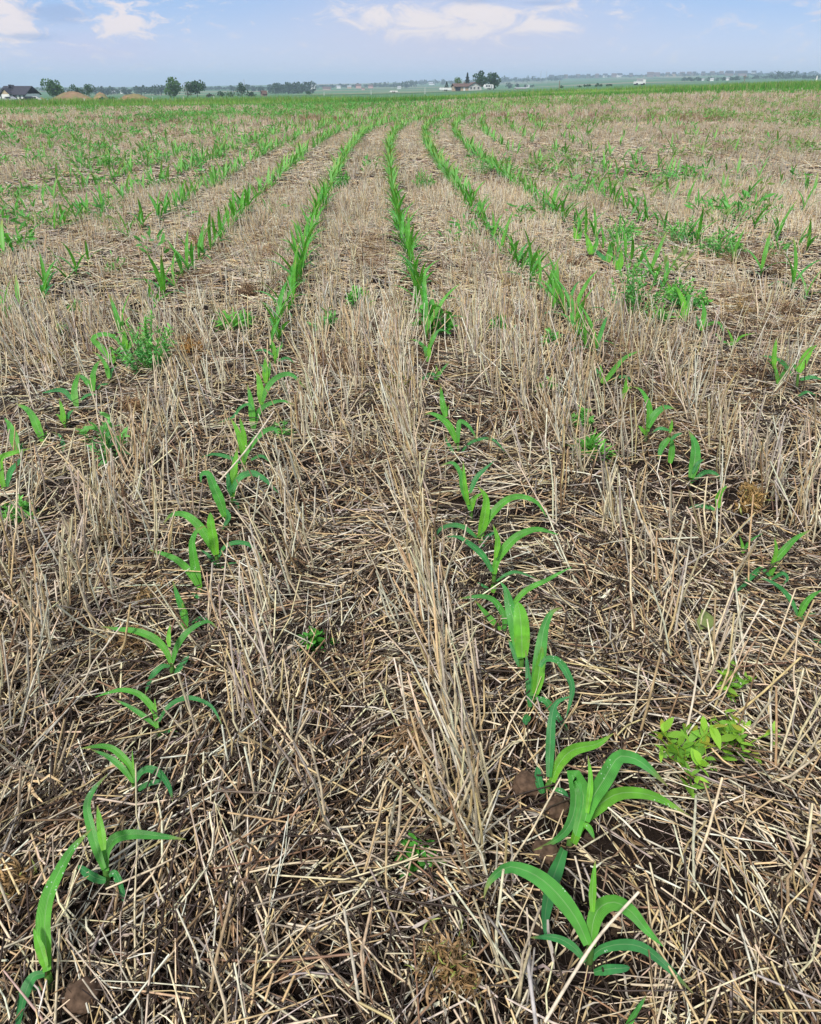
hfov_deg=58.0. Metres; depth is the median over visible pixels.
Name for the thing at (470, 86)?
farmhouse
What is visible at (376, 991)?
soil crumbs
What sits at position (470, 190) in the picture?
corn plant
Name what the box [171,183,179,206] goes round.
corn plant
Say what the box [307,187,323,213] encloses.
corn plant
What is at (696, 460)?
corn plant
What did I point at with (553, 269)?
corn plant
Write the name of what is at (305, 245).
corn plant
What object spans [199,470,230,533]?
corn plant
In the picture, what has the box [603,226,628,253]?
corn plant
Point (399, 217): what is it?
corn plant
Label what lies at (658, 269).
corn plant
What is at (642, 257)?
corn plant
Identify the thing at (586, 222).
corn plant
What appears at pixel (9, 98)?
parked car
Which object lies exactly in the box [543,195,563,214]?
corn plant
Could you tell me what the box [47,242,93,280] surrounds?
corn plant
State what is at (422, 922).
chaff
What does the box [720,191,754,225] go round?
corn plant
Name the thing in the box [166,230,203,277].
corn plant
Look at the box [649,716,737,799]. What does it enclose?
green weed
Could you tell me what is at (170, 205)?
corn plant
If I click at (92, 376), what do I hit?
corn plant
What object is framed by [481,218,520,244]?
corn plant
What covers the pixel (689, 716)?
straw stalk
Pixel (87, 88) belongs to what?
tree
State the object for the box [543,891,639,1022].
straw stalk
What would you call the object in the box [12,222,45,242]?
corn plant
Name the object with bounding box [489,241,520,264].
corn plant
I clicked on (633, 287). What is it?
green weed
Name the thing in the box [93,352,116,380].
corn plant
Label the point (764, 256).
corn plant
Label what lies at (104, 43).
sky
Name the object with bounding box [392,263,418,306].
corn plant
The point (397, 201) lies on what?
corn plant
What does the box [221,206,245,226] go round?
corn plant
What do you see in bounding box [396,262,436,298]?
corn plant
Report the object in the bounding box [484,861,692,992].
corn plant
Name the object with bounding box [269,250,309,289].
corn plant
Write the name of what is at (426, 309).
corn plant
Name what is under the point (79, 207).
corn plant
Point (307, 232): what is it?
corn plant
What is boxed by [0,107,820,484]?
dry weeds
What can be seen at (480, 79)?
tree
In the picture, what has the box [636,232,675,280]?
corn plant
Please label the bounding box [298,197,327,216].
corn plant
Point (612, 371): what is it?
corn plant
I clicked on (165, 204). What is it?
corn plant
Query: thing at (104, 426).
green weed
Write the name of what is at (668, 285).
corn plant
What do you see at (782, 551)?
corn plant
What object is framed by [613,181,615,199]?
corn plant
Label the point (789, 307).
dry weed
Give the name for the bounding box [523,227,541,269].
corn plant
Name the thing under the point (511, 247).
corn plant
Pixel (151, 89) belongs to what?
tree
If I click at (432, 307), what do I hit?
corn plant
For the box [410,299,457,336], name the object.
green weed
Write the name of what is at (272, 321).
corn plant
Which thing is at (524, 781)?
soil clod
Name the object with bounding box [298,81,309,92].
tree
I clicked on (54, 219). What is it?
corn plant
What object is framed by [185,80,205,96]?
tree
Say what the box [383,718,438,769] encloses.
dry weed
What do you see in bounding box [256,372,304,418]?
corn plant
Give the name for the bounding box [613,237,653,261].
corn plant
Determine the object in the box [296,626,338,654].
green weed
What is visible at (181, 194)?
corn plant
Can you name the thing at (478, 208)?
corn plant
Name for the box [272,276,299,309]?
corn plant
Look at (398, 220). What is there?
corn plant
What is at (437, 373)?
corn plant
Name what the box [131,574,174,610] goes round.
dry weed
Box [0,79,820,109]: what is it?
meadow grass
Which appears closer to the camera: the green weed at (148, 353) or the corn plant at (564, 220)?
the green weed at (148, 353)
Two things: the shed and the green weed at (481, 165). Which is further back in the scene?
the shed
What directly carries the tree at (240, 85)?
on the ground at (500, 88)
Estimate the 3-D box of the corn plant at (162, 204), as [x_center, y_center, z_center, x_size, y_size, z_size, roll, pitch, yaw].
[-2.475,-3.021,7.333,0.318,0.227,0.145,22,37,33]
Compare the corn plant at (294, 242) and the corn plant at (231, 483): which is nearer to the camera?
the corn plant at (231, 483)
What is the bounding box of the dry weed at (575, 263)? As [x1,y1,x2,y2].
[565,253,596,268]
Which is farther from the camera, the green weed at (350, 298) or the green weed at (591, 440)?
the green weed at (350, 298)
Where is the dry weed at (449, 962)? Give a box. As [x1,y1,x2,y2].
[399,908,496,1011]
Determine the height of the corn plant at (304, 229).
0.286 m
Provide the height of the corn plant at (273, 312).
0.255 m
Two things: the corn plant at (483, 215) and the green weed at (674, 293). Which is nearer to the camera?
the green weed at (674, 293)
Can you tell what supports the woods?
on the ground at (500, 88)
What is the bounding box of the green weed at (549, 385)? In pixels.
[534,376,560,393]
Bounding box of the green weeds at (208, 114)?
[0,88,820,276]
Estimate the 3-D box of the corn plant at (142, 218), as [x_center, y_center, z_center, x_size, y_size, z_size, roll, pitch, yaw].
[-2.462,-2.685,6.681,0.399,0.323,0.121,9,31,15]
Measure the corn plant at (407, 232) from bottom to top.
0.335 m
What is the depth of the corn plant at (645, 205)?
6.86 m
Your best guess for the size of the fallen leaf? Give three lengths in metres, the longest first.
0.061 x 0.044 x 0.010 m
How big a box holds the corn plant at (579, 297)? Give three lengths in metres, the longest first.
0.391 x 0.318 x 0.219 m
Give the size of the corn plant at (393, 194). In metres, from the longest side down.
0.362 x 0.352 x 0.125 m
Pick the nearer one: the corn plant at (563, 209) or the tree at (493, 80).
the corn plant at (563, 209)
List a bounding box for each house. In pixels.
[0,84,41,100]
[647,72,653,76]
[725,71,733,75]
[738,71,747,75]
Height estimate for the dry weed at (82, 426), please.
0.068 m
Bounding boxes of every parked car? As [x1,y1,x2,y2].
[2,97,15,100]
[21,96,35,100]
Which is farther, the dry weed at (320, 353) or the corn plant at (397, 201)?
the corn plant at (397, 201)
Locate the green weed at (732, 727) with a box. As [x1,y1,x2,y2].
[709,709,780,762]
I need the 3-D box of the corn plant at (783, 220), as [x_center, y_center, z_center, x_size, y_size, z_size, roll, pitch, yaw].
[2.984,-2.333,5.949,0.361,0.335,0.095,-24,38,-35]
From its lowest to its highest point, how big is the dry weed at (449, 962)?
0.100 m
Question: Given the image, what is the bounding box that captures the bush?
[225,91,234,96]
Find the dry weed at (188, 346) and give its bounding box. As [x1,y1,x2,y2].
[167,333,207,359]
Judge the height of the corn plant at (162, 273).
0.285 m
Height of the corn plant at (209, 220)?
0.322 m
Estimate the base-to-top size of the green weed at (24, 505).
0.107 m
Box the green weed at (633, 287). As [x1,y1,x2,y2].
[603,261,673,314]
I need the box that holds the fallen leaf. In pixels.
[696,609,713,630]
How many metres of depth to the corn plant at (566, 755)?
1.35 m
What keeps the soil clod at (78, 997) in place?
on the ground at (500, 88)
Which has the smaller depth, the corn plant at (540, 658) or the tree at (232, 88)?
the corn plant at (540, 658)
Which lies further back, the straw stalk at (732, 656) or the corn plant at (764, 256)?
the corn plant at (764, 256)
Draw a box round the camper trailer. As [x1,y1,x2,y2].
[483,84,493,89]
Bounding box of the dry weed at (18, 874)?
[0,852,37,905]
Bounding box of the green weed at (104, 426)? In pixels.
[76,412,130,468]
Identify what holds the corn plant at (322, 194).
on the ground at (500, 88)
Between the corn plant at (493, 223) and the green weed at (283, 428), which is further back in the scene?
the corn plant at (493, 223)
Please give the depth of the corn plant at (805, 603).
1.79 m
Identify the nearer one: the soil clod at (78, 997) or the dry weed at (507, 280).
the soil clod at (78, 997)
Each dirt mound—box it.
[51,91,91,100]
[93,92,108,99]
[120,94,149,100]
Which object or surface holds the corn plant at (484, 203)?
on the ground at (500, 88)
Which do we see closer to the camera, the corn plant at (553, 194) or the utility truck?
the corn plant at (553, 194)
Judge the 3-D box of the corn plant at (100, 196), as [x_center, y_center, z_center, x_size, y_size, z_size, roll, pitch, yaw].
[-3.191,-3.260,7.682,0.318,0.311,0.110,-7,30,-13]
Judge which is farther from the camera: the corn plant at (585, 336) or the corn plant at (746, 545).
the corn plant at (585, 336)
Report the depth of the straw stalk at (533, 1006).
1.03 m
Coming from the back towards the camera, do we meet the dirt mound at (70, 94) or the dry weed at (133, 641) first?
the dirt mound at (70, 94)
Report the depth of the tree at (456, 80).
365.86 m
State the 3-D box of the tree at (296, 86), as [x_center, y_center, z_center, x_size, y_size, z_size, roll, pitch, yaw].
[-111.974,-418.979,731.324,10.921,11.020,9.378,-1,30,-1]
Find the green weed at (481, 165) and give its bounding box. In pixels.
[465,155,495,173]
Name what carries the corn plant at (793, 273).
on the ground at (500, 88)
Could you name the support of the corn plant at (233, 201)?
on the ground at (500, 88)
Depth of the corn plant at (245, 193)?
7.49 m
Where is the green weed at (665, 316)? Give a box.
[644,303,680,323]
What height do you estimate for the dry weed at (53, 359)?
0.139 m
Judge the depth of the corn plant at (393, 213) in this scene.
6.51 m
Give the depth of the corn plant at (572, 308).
3.85 m
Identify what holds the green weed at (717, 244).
on the ground at (500, 88)
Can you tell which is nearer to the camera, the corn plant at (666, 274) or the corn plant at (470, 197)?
the corn plant at (666, 274)
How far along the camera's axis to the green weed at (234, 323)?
3.94 m
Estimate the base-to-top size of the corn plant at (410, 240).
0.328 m
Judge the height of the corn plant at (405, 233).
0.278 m
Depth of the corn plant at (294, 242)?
5.20 m
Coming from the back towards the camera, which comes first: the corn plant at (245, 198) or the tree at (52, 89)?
the tree at (52, 89)
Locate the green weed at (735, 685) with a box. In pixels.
[716,659,756,701]
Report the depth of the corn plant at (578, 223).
6.22 m
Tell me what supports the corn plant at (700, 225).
on the ground at (500, 88)
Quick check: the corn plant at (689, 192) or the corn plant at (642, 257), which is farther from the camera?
the corn plant at (689, 192)
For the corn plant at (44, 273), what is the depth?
4.58 m
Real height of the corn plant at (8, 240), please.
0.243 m
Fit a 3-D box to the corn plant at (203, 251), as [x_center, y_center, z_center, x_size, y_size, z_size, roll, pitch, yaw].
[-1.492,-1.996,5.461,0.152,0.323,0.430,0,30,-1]
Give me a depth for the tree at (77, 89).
278.48 m
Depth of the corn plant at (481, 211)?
6.73 m
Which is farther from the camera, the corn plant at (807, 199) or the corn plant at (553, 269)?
the corn plant at (807, 199)
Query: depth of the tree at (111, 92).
724.23 m
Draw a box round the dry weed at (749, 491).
[732,479,775,515]
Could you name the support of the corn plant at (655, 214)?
on the ground at (500, 88)
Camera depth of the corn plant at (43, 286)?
4.47 m
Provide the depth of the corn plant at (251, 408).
2.83 m
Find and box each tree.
[40,78,64,96]
[67,84,84,93]
[82,84,94,95]
[97,86,105,93]
[108,87,116,93]
[134,86,144,94]
[138,85,147,93]
[146,87,155,95]
[152,85,160,94]
[155,85,164,94]
[164,77,182,97]
[182,82,193,96]
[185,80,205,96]
[229,85,235,91]
[234,82,247,95]
[270,83,280,93]
[283,82,292,92]
[292,81,302,93]
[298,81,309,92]
[298,83,305,91]
[308,81,316,92]
[454,77,461,82]
[472,70,487,85]
[487,73,500,89]
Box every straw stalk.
[214,790,287,794]
[219,411,273,480]
[526,950,537,1023]
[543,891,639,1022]
[657,647,701,791]
[698,599,764,710]
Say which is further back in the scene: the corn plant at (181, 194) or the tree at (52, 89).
the tree at (52, 89)
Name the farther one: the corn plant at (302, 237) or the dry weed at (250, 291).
the corn plant at (302, 237)
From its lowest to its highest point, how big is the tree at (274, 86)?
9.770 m
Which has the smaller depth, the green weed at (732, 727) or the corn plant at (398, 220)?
the green weed at (732, 727)
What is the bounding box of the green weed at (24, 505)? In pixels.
[1,494,42,528]
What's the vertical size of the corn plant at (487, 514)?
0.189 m
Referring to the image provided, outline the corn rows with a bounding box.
[0,93,820,316]
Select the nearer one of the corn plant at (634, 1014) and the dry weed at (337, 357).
the corn plant at (634, 1014)
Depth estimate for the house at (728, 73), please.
2017.32 m
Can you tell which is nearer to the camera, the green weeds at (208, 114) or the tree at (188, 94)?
the green weeds at (208, 114)
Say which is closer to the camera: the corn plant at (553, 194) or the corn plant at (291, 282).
the corn plant at (291, 282)
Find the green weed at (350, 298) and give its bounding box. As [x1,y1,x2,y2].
[344,285,374,308]
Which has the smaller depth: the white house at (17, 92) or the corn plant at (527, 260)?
the corn plant at (527, 260)
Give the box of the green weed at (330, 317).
[307,306,337,333]
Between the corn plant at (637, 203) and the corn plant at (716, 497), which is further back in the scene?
the corn plant at (637, 203)
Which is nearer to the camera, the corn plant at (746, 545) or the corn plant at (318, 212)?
the corn plant at (746, 545)
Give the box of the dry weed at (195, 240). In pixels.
[188,232,215,251]
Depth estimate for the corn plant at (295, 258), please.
4.48 m
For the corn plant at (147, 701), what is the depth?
1.50 m
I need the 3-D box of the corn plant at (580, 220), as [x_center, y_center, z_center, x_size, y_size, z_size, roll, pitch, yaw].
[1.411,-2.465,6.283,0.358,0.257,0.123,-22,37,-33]
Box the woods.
[0,72,820,93]
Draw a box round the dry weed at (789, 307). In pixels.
[761,295,802,322]
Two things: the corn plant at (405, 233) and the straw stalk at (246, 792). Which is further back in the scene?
the corn plant at (405, 233)
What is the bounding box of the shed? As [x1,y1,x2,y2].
[260,90,266,95]
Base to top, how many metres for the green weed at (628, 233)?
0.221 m
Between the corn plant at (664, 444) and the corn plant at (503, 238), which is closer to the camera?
the corn plant at (664, 444)
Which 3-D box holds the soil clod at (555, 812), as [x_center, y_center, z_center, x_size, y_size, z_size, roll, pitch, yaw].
[0.260,0.526,1.318,0.048,0.031,0.045,-23,37,-34]
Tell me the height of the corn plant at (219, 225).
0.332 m
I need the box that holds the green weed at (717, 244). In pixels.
[700,230,746,257]
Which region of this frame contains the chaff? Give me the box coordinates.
[0,306,820,1023]
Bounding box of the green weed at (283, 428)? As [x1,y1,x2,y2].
[269,421,293,443]
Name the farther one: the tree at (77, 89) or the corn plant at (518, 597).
the tree at (77, 89)
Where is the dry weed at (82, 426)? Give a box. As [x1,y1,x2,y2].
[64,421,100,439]
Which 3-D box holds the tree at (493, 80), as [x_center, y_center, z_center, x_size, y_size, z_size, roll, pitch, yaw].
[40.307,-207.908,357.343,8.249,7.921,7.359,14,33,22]
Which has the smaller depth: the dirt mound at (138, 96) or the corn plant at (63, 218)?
the corn plant at (63, 218)
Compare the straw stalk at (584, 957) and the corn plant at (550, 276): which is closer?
the straw stalk at (584, 957)
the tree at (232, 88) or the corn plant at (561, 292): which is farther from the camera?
the tree at (232, 88)
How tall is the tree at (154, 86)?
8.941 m
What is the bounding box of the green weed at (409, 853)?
[395,830,446,881]
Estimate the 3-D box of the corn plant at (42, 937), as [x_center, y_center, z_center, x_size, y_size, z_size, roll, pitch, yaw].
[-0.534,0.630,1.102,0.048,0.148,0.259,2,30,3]
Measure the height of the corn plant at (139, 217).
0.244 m
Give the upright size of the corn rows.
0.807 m
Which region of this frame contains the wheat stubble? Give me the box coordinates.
[0,85,820,1022]
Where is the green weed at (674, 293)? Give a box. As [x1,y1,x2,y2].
[665,277,712,310]
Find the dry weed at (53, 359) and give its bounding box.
[36,344,67,368]
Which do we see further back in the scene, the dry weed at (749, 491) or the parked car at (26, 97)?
the parked car at (26, 97)
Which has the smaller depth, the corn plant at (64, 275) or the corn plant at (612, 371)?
the corn plant at (612, 371)
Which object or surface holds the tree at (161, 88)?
on the ground at (500, 88)
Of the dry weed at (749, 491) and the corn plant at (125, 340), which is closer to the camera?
the dry weed at (749, 491)
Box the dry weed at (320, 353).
[303,348,335,365]
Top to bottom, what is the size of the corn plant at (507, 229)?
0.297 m
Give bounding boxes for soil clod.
[61,976,102,1017]
[512,770,539,796]
[531,839,558,864]
[542,795,569,820]
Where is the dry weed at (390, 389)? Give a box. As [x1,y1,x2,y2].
[366,366,426,398]
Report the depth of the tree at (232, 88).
947.38 m
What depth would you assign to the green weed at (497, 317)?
3.82 m
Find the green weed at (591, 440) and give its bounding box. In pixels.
[567,429,619,461]
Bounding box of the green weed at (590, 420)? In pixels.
[571,405,594,428]
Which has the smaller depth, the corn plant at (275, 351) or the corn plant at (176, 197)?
the corn plant at (275, 351)
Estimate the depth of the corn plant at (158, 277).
4.37 m
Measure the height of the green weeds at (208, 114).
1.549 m
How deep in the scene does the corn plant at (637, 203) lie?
7.16 m
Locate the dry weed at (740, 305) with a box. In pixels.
[719,293,756,317]
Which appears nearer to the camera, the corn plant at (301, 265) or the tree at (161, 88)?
the corn plant at (301, 265)
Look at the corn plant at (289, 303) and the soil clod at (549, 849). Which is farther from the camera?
the corn plant at (289, 303)
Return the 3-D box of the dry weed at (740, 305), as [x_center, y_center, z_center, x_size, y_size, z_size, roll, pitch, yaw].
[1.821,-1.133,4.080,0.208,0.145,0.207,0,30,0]
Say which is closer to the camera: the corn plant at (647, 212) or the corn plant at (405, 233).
the corn plant at (405, 233)
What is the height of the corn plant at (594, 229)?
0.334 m
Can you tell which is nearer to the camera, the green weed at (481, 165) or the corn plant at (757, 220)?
the corn plant at (757, 220)
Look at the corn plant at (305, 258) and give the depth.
4.99 m
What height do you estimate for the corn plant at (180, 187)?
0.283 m
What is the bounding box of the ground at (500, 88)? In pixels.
[0,74,820,1023]
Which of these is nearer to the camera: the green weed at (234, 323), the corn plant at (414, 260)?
the green weed at (234, 323)
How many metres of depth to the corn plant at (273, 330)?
3.62 m
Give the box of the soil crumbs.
[0,349,820,1023]
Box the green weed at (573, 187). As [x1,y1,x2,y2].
[559,180,588,195]
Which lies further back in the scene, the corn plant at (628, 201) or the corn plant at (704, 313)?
the corn plant at (628, 201)
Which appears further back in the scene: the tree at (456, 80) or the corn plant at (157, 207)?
the tree at (456, 80)
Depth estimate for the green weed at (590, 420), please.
2.80 m
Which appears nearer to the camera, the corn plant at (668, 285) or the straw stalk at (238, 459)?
the straw stalk at (238, 459)
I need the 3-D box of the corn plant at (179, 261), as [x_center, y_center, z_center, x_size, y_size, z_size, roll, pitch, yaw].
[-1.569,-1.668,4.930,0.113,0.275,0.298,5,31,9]
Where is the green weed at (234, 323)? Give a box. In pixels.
[210,307,254,335]
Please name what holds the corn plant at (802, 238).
on the ground at (500, 88)
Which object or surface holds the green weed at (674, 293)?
on the ground at (500, 88)
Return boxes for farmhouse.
[451,82,482,90]
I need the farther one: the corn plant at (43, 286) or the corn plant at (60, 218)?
the corn plant at (60, 218)
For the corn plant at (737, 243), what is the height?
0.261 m
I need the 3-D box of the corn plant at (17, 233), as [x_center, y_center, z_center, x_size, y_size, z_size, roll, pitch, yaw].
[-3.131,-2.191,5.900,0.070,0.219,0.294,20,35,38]
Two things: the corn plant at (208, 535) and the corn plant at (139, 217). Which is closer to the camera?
the corn plant at (208, 535)
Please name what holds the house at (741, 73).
on the ground at (500, 88)
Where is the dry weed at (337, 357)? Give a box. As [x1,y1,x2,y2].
[320,340,383,377]
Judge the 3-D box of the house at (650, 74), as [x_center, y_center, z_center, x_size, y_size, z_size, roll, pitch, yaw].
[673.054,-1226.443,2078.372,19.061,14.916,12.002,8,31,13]
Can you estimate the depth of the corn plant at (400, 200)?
7.53 m
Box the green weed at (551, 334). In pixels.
[542,327,563,347]
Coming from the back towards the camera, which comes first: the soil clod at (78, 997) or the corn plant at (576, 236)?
the corn plant at (576, 236)
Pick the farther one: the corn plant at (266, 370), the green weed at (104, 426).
the corn plant at (266, 370)
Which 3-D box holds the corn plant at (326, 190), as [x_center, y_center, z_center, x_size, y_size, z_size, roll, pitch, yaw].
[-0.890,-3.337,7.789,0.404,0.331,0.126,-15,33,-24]
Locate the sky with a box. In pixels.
[0,0,820,86]
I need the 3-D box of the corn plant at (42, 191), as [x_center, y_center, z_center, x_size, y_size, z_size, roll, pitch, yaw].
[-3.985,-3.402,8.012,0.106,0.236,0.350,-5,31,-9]
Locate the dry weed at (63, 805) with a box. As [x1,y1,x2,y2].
[27,792,97,839]
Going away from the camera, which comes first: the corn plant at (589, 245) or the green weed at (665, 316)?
the green weed at (665, 316)
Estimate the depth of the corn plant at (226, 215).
6.62 m
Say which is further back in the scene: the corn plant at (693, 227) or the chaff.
the corn plant at (693, 227)
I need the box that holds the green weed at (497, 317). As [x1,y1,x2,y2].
[489,314,514,333]
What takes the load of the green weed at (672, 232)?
on the ground at (500, 88)
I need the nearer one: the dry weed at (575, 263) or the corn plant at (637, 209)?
the dry weed at (575, 263)
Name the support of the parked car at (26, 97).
on the ground at (500, 88)
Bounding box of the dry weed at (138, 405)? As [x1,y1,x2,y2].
[112,391,151,417]
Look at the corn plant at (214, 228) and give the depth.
5.95 m
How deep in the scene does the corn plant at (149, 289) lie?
4.11 m
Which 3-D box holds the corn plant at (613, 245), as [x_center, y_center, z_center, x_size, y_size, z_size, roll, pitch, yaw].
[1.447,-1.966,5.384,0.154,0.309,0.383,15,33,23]
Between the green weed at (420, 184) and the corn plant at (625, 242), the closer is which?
the corn plant at (625, 242)
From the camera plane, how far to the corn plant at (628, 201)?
7.35 m
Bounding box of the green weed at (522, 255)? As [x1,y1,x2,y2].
[511,248,537,267]
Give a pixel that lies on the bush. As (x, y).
(230, 94)
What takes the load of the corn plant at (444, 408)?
on the ground at (500, 88)
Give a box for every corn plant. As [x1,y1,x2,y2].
[0,448,29,499]
[3,189,22,210]
[4,233,14,255]
[5,418,22,455]
[8,191,34,211]
[8,224,29,247]
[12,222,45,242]
[15,403,64,450]
[15,829,91,1023]
[24,252,56,294]
[34,205,71,231]
[40,244,83,283]
[40,260,58,303]
[41,186,45,205]
[43,372,97,414]
[47,198,67,230]
[47,202,73,225]
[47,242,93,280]
[56,399,73,427]
[60,192,88,220]
[61,194,81,216]
[73,240,101,266]
[75,360,109,390]
[76,191,97,216]
[78,774,185,900]
[80,743,172,801]
[87,183,108,206]
[90,332,121,366]
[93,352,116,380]
[96,688,223,741]
[101,620,217,692]
[106,208,137,238]
[109,289,132,331]
[117,330,134,358]
[126,283,171,319]
[129,253,183,305]
[130,197,158,227]
[137,209,148,234]
[142,275,161,312]
[146,251,195,292]
[146,256,185,294]
[147,187,162,221]
[147,195,175,215]
[150,526,204,598]
[158,196,183,211]
[163,190,174,219]
[163,511,261,574]
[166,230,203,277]
[166,240,182,275]
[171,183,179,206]
[172,179,188,202]
[173,582,207,628]
[176,235,196,270]
[179,182,188,207]
[191,212,231,246]
[193,223,210,261]
[193,225,226,252]
[196,217,230,244]
[197,224,212,263]
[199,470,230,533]
[203,418,279,478]
[205,208,235,242]
[211,205,245,228]
[214,204,242,230]
[218,199,248,217]
[218,384,292,433]
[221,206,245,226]
[226,447,277,508]
[227,189,251,213]
[228,185,249,217]
[228,188,237,223]
[229,185,262,209]
[236,195,252,214]
[247,180,251,201]
[253,340,294,367]
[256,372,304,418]
[259,283,307,316]
[259,355,270,385]
[262,302,289,349]
[263,289,287,325]
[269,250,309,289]
[270,314,283,352]
[272,236,306,284]
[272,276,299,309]
[276,240,299,297]
[276,280,303,338]
[279,228,320,258]
[281,220,311,253]
[285,218,318,263]
[288,260,295,307]
[289,226,318,271]
[291,214,318,242]
[296,244,320,279]
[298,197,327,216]
[300,204,322,243]
[300,207,324,224]
[301,185,329,215]
[302,200,324,228]
[306,220,324,250]
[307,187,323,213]
[315,177,340,201]
[321,181,330,211]
[380,208,415,245]
[381,188,407,210]
[381,201,410,243]
[384,182,403,211]
[385,223,426,267]
[387,187,406,209]
[389,203,419,224]
[389,212,428,257]
[390,247,420,280]
[391,219,415,251]
[392,195,406,216]
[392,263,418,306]
[394,229,417,264]
[395,267,463,313]
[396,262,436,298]
[400,230,433,259]
[401,209,418,242]
[403,260,438,290]
[405,238,427,268]
[410,271,427,313]
[410,272,435,295]
[410,329,446,361]
[415,276,436,333]
[418,361,449,385]
[419,283,465,343]
[425,412,507,455]
[428,385,448,421]
[434,487,545,549]
[441,461,493,531]
[446,525,557,597]
[457,189,476,207]
[459,567,570,636]
[461,186,475,208]
[464,180,490,199]
[465,192,481,213]
[465,195,488,227]
[470,199,489,220]
[474,197,486,227]
[477,195,487,216]
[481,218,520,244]
[482,214,509,241]
[484,210,500,233]
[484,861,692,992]
[488,218,511,252]
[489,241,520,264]
[491,211,525,246]
[499,227,527,268]
[500,241,547,284]
[500,582,529,685]
[503,236,519,253]
[504,239,546,271]
[517,251,559,277]
[522,250,547,292]
[522,607,574,728]
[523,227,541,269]
[523,255,561,295]
[534,277,560,315]
[534,749,689,933]
[535,695,612,801]
[536,180,573,213]
[536,187,574,208]
[537,269,579,319]
[538,251,555,302]
[539,260,562,306]
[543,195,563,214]
[545,184,554,209]
[546,192,578,219]
[547,196,576,221]
[552,190,564,215]
[552,201,582,224]
[554,270,610,319]
[557,305,617,353]
[564,207,607,235]
[565,296,608,339]
[568,301,606,359]
[570,282,598,331]
[571,205,590,230]
[573,224,581,240]
[574,203,589,225]
[577,215,590,233]
[584,232,598,254]
[586,205,602,241]
[591,223,606,248]
[593,241,612,264]
[593,350,641,385]
[603,175,618,197]
[603,184,623,206]
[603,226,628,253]
[604,221,622,254]
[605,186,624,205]
[607,224,648,261]
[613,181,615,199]
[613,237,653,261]
[613,249,623,269]
[615,185,627,207]
[622,377,631,398]
[624,185,643,211]
[625,187,643,215]
[626,995,646,1023]
[629,189,653,216]
[633,244,656,268]
[634,387,674,445]
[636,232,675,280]
[638,198,661,220]
[638,256,661,286]
[641,191,647,220]
[648,207,658,229]
[652,209,667,231]
[652,420,681,465]
[662,246,686,288]
[667,282,674,303]
[672,284,689,320]
[676,207,729,243]
[683,176,697,201]
[687,215,707,238]
[688,430,726,488]
[689,486,726,511]
[692,230,743,254]
[694,187,712,205]
[696,301,722,332]
[713,328,753,346]
[716,188,746,217]
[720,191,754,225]
[728,227,745,261]
[734,530,809,591]
[739,533,762,554]
[741,231,792,278]
[747,175,766,198]
[750,205,779,230]
[757,578,820,624]
[763,338,791,388]
[766,238,819,290]
[767,202,795,238]
[771,215,778,233]
[790,226,808,244]
[792,345,820,397]
[796,182,819,214]
[806,218,820,253]
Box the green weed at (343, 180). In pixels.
[335,169,349,187]
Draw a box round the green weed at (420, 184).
[412,168,435,190]
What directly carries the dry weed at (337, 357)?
on the ground at (500, 88)
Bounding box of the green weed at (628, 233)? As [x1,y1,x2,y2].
[604,217,642,240]
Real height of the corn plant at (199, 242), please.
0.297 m
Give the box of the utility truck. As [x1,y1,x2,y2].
[633,75,645,84]
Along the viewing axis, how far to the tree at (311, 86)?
729.37 m
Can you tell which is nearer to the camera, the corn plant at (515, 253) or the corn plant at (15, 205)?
the corn plant at (515, 253)
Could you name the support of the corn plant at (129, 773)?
on the ground at (500, 88)
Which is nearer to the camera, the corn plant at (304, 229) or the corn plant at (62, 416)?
the corn plant at (62, 416)
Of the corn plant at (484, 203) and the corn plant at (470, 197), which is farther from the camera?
the corn plant at (470, 197)
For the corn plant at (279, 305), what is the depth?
3.88 m
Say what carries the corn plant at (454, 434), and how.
on the ground at (500, 88)
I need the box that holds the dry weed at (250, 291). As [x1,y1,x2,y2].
[232,278,259,297]
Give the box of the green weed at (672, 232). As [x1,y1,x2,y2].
[645,214,717,244]
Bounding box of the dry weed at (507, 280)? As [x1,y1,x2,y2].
[493,273,518,290]
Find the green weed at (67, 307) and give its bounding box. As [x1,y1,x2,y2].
[66,298,85,314]
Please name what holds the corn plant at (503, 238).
on the ground at (500, 88)
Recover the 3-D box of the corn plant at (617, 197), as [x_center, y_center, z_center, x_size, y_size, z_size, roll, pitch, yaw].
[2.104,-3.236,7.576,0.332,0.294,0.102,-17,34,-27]
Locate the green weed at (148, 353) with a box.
[109,310,176,374]
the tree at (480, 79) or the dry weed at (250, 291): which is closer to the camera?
the dry weed at (250, 291)
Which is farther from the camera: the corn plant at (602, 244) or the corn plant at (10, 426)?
the corn plant at (602, 244)
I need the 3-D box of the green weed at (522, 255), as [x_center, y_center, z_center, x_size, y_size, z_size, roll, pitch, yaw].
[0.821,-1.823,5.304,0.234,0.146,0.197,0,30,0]
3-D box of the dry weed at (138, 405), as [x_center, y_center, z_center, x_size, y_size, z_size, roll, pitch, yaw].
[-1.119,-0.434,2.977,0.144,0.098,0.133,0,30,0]
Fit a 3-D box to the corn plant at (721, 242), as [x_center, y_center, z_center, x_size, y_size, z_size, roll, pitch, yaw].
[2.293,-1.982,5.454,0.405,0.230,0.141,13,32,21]
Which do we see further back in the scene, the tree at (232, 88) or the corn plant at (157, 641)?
the tree at (232, 88)
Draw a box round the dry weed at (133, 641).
[96,621,159,662]
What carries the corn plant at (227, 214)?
on the ground at (500, 88)
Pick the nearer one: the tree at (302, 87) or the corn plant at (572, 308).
the corn plant at (572, 308)
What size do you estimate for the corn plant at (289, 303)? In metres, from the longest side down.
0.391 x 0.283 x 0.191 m
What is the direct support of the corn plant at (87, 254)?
on the ground at (500, 88)

